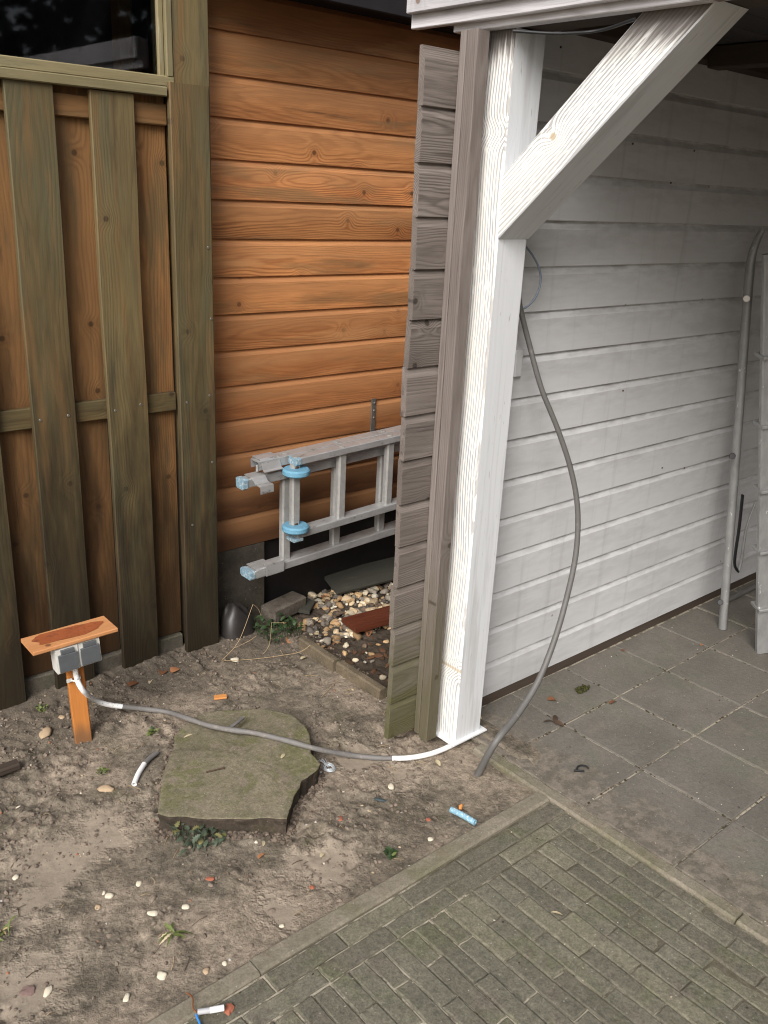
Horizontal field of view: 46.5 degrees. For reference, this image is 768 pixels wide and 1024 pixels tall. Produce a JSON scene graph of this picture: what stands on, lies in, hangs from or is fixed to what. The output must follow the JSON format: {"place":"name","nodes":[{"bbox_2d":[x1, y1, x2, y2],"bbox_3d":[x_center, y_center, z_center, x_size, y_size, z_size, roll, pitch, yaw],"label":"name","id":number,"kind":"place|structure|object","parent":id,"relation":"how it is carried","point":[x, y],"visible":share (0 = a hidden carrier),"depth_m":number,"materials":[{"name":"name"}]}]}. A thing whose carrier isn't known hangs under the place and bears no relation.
{"place":"outdoors","nodes":[
{"label":"outdoors","id":0,"kind":"place"},
{"bbox_2d":[0,419,540,1023],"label":"ground","id":1,"kind":"structure","parent":0,"point":[50,891],"depth_m":2.43,"materials":[{"name":"soil"}]},
{"bbox_2d":[0,915,16,940],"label":"weed","id":2,"kind":"object","parent":1,"relation":"on","point":[4,928],"visible":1,"depth_m":2.07,"materials":[{"name":"green plant"}]},
{"bbox_2d":[0,759,19,776],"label":"wood chunk","id":3,"kind":"object","parent":1,"relation":"on","point":[11,766],"visible":1,"depth_m":2.63,"materials":[{"name":"brown wood"}]},
{"bbox_2d":[12,874,18,879],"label":"pebble","id":4,"kind":"object","parent":1,"relation":"on","point":[15,876],"visible":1,"depth_m":2.25,"materials":[{"name":"white stone"}]},
{"bbox_2d":[19,985,34,996],"bbox_3d":[-0.772,1.038,1.935,0.032,0.011,0.026,-2,20,-14],"label":"brick chip","id":5,"kind":"object","parent":1,"relation":"on","point":[27,991],"visible":1,"depth_m":1.93,"materials":[{"name":"pink brick"}]},
{"bbox_2d":[35,704,47,711],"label":"weed","id":6,"kind":"object","parent":1,"relation":"on","point":[40,710],"visible":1,"depth_m":2.93,"materials":[{"name":"green plant"}]},
{"bbox_2d":[39,727,51,738],"bbox_3d":[-1.069,0.696,2.828,0.049,0.016,0.045,-14,26,-39],"label":"pebble","id":7,"kind":"object","parent":1,"relation":"on","point":[45,732],"visible":1,"depth_m":2.82,"materials":[{"name":"beige stone"}]},
{"bbox_2d":[43,985,52,996],"bbox_3d":[-0.729,1.040,1.939,0.018,0.008,0.033,5,20,6],"label":"pebble","id":8,"kind":"object","parent":1,"relation":"on","point":[48,990],"visible":1,"depth_m":1.94,"materials":[{"name":"white stone"}]},
{"bbox_2d":[21,616,117,743],"bbox_3d":[-0.962,0.557,2.782,0.260,0.411,0.123,-14,26,-39],"label":"socket post","id":9,"kind":"object","parent":1,"relation":"on","point":[71,648],"visible":0.99,"depth_m":2.72,"materials":[{"name":"orange wood"}]},
{"bbox_2d":[96,767,109,774],"bbox_3d":[-0.835,0.769,2.655,0.040,0.018,0.040,-14,26,-39],"label":"weed","id":10,"kind":"object","parent":1,"relation":"on","point":[101,768],"visible":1,"depth_m":2.66,"materials":[{"name":"green plant"}]},
{"bbox_2d":[97,784,114,791],"bbox_3d":[-0.804,0.799,2.588,0.051,0.012,0.030,2,20,-3],"label":"pebble","id":11,"kind":"object","parent":1,"relation":"on","point":[106,788],"visible":1,"depth_m":2.58,"materials":[{"name":"beige stone"}]},
{"bbox_2d":[0,0,218,709],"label":"board fence","id":12,"kind":"object","parent":1,"relation":"on","point":[106,290],"visible":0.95,"depth_m":2.81,"materials":[{"name":"wood"}]},
{"bbox_2d":[0,0,173,92],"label":"window","id":13,"kind":"structure","parent":12,"relation":"in","point":[118,40],"depth_m":2.54,"materials":[{"name":"clear glass"}]},
{"bbox_2d":[105,893,114,898],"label":"pebble","id":14,"kind":"object","parent":1,"relation":"on","point":[109,895],"visible":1,"depth_m":2.20,"materials":[{"name":"white stone"}]},
{"bbox_2d":[123,992,129,1001],"bbox_3d":[-0.558,1.051,1.936,0.013,0.006,0.023,1,20,-5],"label":"pebble","id":15,"kind":"object","parent":1,"relation":"on","point":[126,997],"visible":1,"depth_m":1.93,"materials":[{"name":"white stone"}]},
{"bbox_2d":[126,681,137,687],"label":"leaf","id":16,"kind":"object","parent":1,"relation":"on","point":[130,683],"visible":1,"depth_m":3.12,"materials":[{"name":"brown plant"}]},
{"bbox_2d":[136,880,141,886],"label":"pebble","id":17,"kind":"object","parent":1,"relation":"on","point":[138,883],"visible":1,"depth_m":2.25,"materials":[{"name":"white stone"}]},
{"bbox_2d":[132,751,158,785],"bbox_3d":[-0.718,0.764,2.676,0.026,0.020,0.160,6,20,9],"label":"pipe offcut","id":18,"kind":"object","parent":1,"relation":"on","point":[147,760],"visible":1,"depth_m":2.67,"materials":[{"name":"white plastic"}]},
{"bbox_2d":[147,910,157,915],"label":"pebble","id":19,"kind":"object","parent":1,"relation":"on","point":[152,913],"visible":1,"depth_m":2.15,"materials":[{"name":"white stone"}]},
{"bbox_2d":[146,726,158,735],"bbox_3d":[-0.743,0.698,2.846,0.039,0.021,0.042,13,22,26],"label":"weed","id":20,"kind":"object","parent":1,"relation":"on","point":[152,729],"visible":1,"depth_m":2.85,"materials":[{"name":"green plant"}]},
{"bbox_2d":[157,971,166,979],"bbox_3d":[-0.495,1.033,1.995,0.024,0.011,0.024,1,20,-6],"label":"pebble","id":21,"kind":"object","parent":1,"relation":"on","point":[161,975],"visible":1,"depth_m":1.99,"materials":[{"name":"white stone"}]},
{"bbox_2d":[170,667,179,672],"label":"leaf","id":22,"kind":"object","parent":1,"relation":"on","point":[173,669],"visible":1,"depth_m":3.21,"materials":[{"name":"orange plant"}]},
{"bbox_2d":[157,922,194,945],"bbox_3d":[-0.494,0.993,2.092,0.072,0.029,0.076,14,23,28],"label":"dandelion","id":23,"kind":"object","parent":1,"relation":"on","point":[171,929],"visible":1,"depth_m":2.09,"materials":[{"name":"green plant"}]},
{"bbox_2d":[182,904,189,908],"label":"pebble","id":24,"kind":"object","parent":1,"relation":"on","point":[185,906],"visible":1,"depth_m":2.18,"materials":[{"name":"white stone"}]},
{"bbox_2d":[167,821,226,856],"bbox_3d":[-0.503,0.858,2.400,0.143,0.050,0.122,-9,23,-31],"label":"weed","id":25,"kind":"object","parent":1,"relation":"on","point":[200,843],"visible":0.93,"depth_m":2.39,"materials":[{"name":"green plant"}]},
{"bbox_2d":[203,967,208,974],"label":"pebble","id":26,"kind":"object","parent":1,"relation":"on","point":[205,970],"visible":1,"depth_m":2.00,"materials":[{"name":"beige stone"}]},
{"bbox_2d":[205,877,213,880],"bbox_3d":[-0.442,0.932,2.274,0.022,0.006,0.014,7,20,13],"label":"brick chip","id":27,"kind":"object","parent":1,"relation":"on","point":[209,878],"visible":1,"depth_m":2.27,"materials":[{"name":"brick"}]},
{"bbox_2d":[214,694,226,699],"bbox_3d":[-0.563,0.636,3.075,0.043,0.010,0.024,-2,20,-13],"label":"wood chip","id":28,"kind":"object","parent":1,"relation":"on","point":[220,696],"visible":1,"depth_m":3.07,"materials":[{"name":"orange wood"}]},
{"bbox_2d":[230,657,238,661],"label":"pebble","id":29,"kind":"object","parent":1,"relation":"on","point":[236,659],"visible":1,"depth_m":3.31,"materials":[{"name":"white stone"}]},
{"bbox_2d":[0,635,468,1014],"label":"pebbles","id":30,"kind":"object","parent":1,"relation":"on","point":[177,850],"visible":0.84,"depth_m":2.39,"materials":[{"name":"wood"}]},
{"bbox_2d":[220,601,254,639],"bbox_3d":[-0.565,0.419,3.491,0.162,0.142,0.103,-14,26,-39],"label":"plastic cone","id":31,"kind":"object","parent":1,"relation":"on","point":[234,617],"visible":0.98,"depth_m":3.46,"materials":[{"name":"black plastic"}]},
{"bbox_2d":[158,708,319,834],"bbox_3d":[-0.422,0.784,2.704,0.453,0.124,0.587,1,20,-5],"label":"stepping stone","id":32,"kind":"object","parent":1,"relation":"on","point":[258,784],"visible":0.93,"depth_m":2.60,"materials":[{"name":"grey stone"}]},
{"bbox_2d":[229,716,244,726],"bbox_3d":[-0.465,0.667,2.830,0.013,0.014,0.078,12,22,24],"label":"cable stub","id":33,"kind":"object","parent":32,"relation":"on","point":[238,721],"visible":1,"depth_m":2.83,"materials":[{"name":"grey plastic"}]},
{"bbox_2d":[73,669,452,760],"bbox_3d":[-0.366,0.608,2.804,1.182,0.270,0.204,5,20,5],"label":"cable","id":34,"kind":"object","parent":1,"relation":"on","point":[93,699],"visible":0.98,"depth_m":2.78,"materials":[{"name":"grey plastic"}]},
{"bbox_2d":[222,605,327,695],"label":"dry stems","id":35,"kind":"object","parent":1,"relation":"on","point":[265,651],"visible":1,"depth_m":3.34,"materials":[{"name":"plant"}]},
{"bbox_2d":[253,613,303,643],"bbox_3d":[-0.419,0.449,3.527,0.192,0.059,0.198,-14,26,-39],"label":"weed","id":36,"kind":"object","parent":1,"relation":"on","point":[292,622],"visible":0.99,"depth_m":3.52,"materials":[{"name":"green plant"}]},
{"bbox_2d":[261,591,305,622],"bbox_3d":[-0.412,0.391,3.673,0.085,0.066,0.175,18,24,35],"label":"paving block","id":37,"kind":"object","parent":1,"relation":"on","point":[291,603],"depth_m":3.64,"materials":[{"name":"grey concrete"}]},
{"bbox_2d":[299,599,314,613],"bbox_3d":[-0.324,0.393,3.722,0.055,0.027,0.085,7,20,11],"label":"slate piece","id":38,"kind":"object","parent":1,"relation":"on","point":[307,608],"visible":0.73,"depth_m":3.70,"materials":[{"name":"grey stone"}]},
{"bbox_2d":[298,636,339,671],"bbox_3d":[-0.245,0.551,3.363,0.034,0.092,0.215,-14,26,-39],"label":"edging stone","id":39,"kind":"object","parent":1,"relation":"on","point":[321,655],"visible":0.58,"depth_m":3.34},
{"bbox_2d":[180,0,460,631],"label":"garden shed","id":40,"kind":"structure","parent":1,"relation":"on","point":[313,113],"depth_m":3.34,"materials":[{"name":"orange wood"}]},
{"bbox_2d":[236,425,400,580],"bbox_3d":[0.223,-0.166,3.893,1.941,0.543,0.164,-14,26,-39],"label":"extension ladder","id":41,"kind":"object","parent":40,"relation":"hanging from","point":[336,456],"visible":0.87,"depth_m":3.50,"materials":[{"name":"metal"}]},
{"bbox_2d":[318,759,335,771],"bbox_3d":[-0.174,0.774,2.732,0.038,0.010,0.068,-14,26,-39],"label":"wire tangle","id":42,"kind":"object","parent":1,"relation":"on","point":[333,769],"visible":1,"depth_m":2.73,"materials":[{"name":"white plastic"}]},
{"bbox_2d":[283,581,392,680],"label":"gravel","id":43,"kind":"structure","parent":1,"relation":"on","point":[372,601],"depth_m":3.69,"materials":[{"name":"beige gravel"}]},
{"bbox_2d":[324,557,394,594],"bbox_3d":[0.151,0.235,4.130,0.951,0.055,0.132,-11,24,-34],"label":"plank","id":44,"kind":"object","parent":43,"relation":"on","point":[370,574],"visible":0.37,"depth_m":3.95,"materials":[{"name":"grey wood"}]},
{"bbox_2d":[341,605,389,632],"bbox_3d":[0.234,0.374,3.777,0.900,0.033,0.112,-10,24,-32],"label":"brick","id":45,"kind":"object","parent":43,"relation":"on","point":[367,620],"visible":0.34,"depth_m":3.57,"materials":[{"name":"red brick"}]},
{"bbox_2d":[146,792,548,1023],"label":"kerb","id":46,"kind":"structure","parent":1,"relation":"on","point":[271,958],"depth_m":2.16,"materials":[{"name":"concrete"}]},
{"bbox_2d":[336,660,386,699],"bbox_3d":[-0.084,0.619,3.205,0.037,0.086,0.245,-14,26,-39],"label":"edging stone","id":47,"kind":"object","parent":1,"relation":"on","point":[360,679],"visible":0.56,"depth_m":3.18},
{"bbox_2d":[365,629,372,636],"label":"leaf","id":48,"kind":"object","parent":1,"relation":"on","point":[367,631],"visible":0.58,"depth_m":3.55,"materials":[{"name":"brown plant"}]},
{"bbox_2d":[374,797,385,801],"bbox_3d":[-0.012,0.838,2.605,0.039,0.008,0.013,9,21,17],"label":"plastic shard","id":49,"kind":"object","parent":1,"relation":"on","point":[380,799],"visible":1,"depth_m":2.60,"materials":[{"name":"grey plastic"}]},
{"bbox_2d":[383,847,398,859],"bbox_3d":[0.017,0.907,2.377,0.034,0.017,0.045,-14,26,-39],"label":"weed","id":50,"kind":"object","parent":1,"relation":"on","point":[389,850],"visible":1,"depth_m":2.37,"materials":[{"name":"green plant"}]},
{"bbox_2d":[388,783,393,789],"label":"pebble","id":51,"kind":"object","parent":1,"relation":"on","point":[391,786],"visible":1,"depth_m":2.65,"materials":[{"name":"white stone"}]},
{"bbox_2d":[449,807,476,825],"bbox_3d":[0.224,0.862,2.535,0.088,0.023,0.017,20,26,40],"label":"plastic strip","id":52,"kind":"object","parent":1,"relation":"on","point":[464,816],"visible":1,"depth_m":2.52,"materials":[{"name":"blue plastic"}]},
{"bbox_2d":[384,0,767,746],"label":"carport","id":53,"kind":"object","parent":1,"relation":"on","point":[614,180],"visible":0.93,"depth_m":2.78,"materials":[{"name":"white paint"}]},
{"bbox_2d":[474,298,580,776],"bbox_3d":[0.411,0.084,2.685,0.232,1.435,0.448,17,24,34],"label":"cable","id":54,"kind":"object","parent":53,"relation":"attached to","point":[499,736],"visible":0.97,"depth_m":2.74,"materials":[{"name":"grey plastic"}]},
{"bbox_2d":[523,246,541,309],"bbox_3d":[0.418,-0.665,2.548,0.085,0.183,0.013,-12,25,-36],"label":"wire","id":55,"kind":"object","parent":53,"relation":"attached to","point":[540,276],"visible":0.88,"depth_m":2.56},
{"bbox_2d":[513,18,635,34],"bbox_3d":[0.416,-1.041,1.928,0.270,0.024,0.072,13,22,26],"label":"wire","id":56,"kind":"object","parent":53,"relation":"attached to","point":[575,32],"visible":1,"depth_m":1.94,"materials":[{"name":"black rubber"}]},
{"bbox_2d":[473,744,767,945],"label":"kerb","id":57,"kind":"structure","parent":1,"relation":"on","point":[717,904],"depth_m":2.42,"materials":[{"name":"concrete"}]},
{"bbox_2d":[184,803,767,1023],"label":"brick paving","id":58,"kind":"structure","parent":0,"point":[694,1001],"depth_m":2.08,"materials":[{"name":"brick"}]},
{"bbox_2d":[186,992,223,1023],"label":"tube piece","id":59,"kind":"object","parent":58,"relation":"on","point":[211,1009],"visible":1,"depth_m":1.88,"materials":[{"name":"white plastic"}]},
{"bbox_2d":[223,1003,233,1015],"bbox_3d":[-0.331,1.058,1.903,0.020,0.008,0.026,10,21,20],"label":"brick chip","id":60,"kind":"object","parent":58,"relation":"on","point":[228,1009],"visible":1,"depth_m":1.90,"materials":[{"name":"brick"}]},
{"bbox_2d":[238,627,765,1014],"bbox_3d":[0.595,0.937,2.361,2.881,0.008,1.420,-14,26,-39],"label":"paving grit","id":61,"kind":"object","parent":58,"relation":"on","point":[582,870],"visible":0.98,"depth_m":2.33,"materials":[{"name":"stone"}]},
{"bbox_2d":[470,579,767,928],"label":"patio tiles","id":62,"kind":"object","parent":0,"point":[641,809],"visible":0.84,"depth_m":2.92,"materials":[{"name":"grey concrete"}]},
{"bbox_2d":[544,715,563,725],"bbox_3d":[0.575,0.701,2.989,0.070,0.010,0.058,-14,26,-39],"label":"leaf","id":63,"kind":"object","parent":62,"relation":"on","point":[556,720],"visible":1,"depth_m":2.99,"materials":[{"name":"brown plant"}]},
{"bbox_2d":[574,764,588,771],"bbox_3d":[0.607,0.789,2.752,0.050,0.014,0.026,-14,26,-39],"label":"cable clip","id":64,"kind":"object","parent":62,"relation":"on","point":[577,770],"visible":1,"depth_m":2.75,"materials":[{"name":"grey plastic"}]},
{"bbox_2d":[575,684,589,693],"bbox_3d":[0.710,0.634,3.199,0.066,0.020,0.040,-14,26,-39],"label":"moss clump","id":65,"kind":"object","parent":62,"relation":"on","point":[583,687],"visible":1,"depth_m":3.19,"materials":[{"name":"green plant"}]},
{"bbox_2d":[502,636,767,862],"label":"joint moss","id":66,"kind":"object","parent":62,"relation":"on","point":[723,815],"visible":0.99,"depth_m":2.95,"materials":[{"name":"plant"}]},
{"bbox_2d":[717,228,767,653],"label":"stepladder","id":67,"kind":"object","parent":62,"relation":"on","point":[760,603],"visible":1,"depth_m":3.36,"materials":[{"name":"metal"}]},
{"bbox_2d":[729,584,755,601],"bbox_3d":[1.698,0.348,4.118,0.484,0.022,0.024,-14,26,-40],"label":"plank","id":68,"kind":"object","parent":62,"relation":"on","point":[741,593],"visible":0.62,"depth_m":4.04,"materials":[{"name":"grey wood"}]}
]}

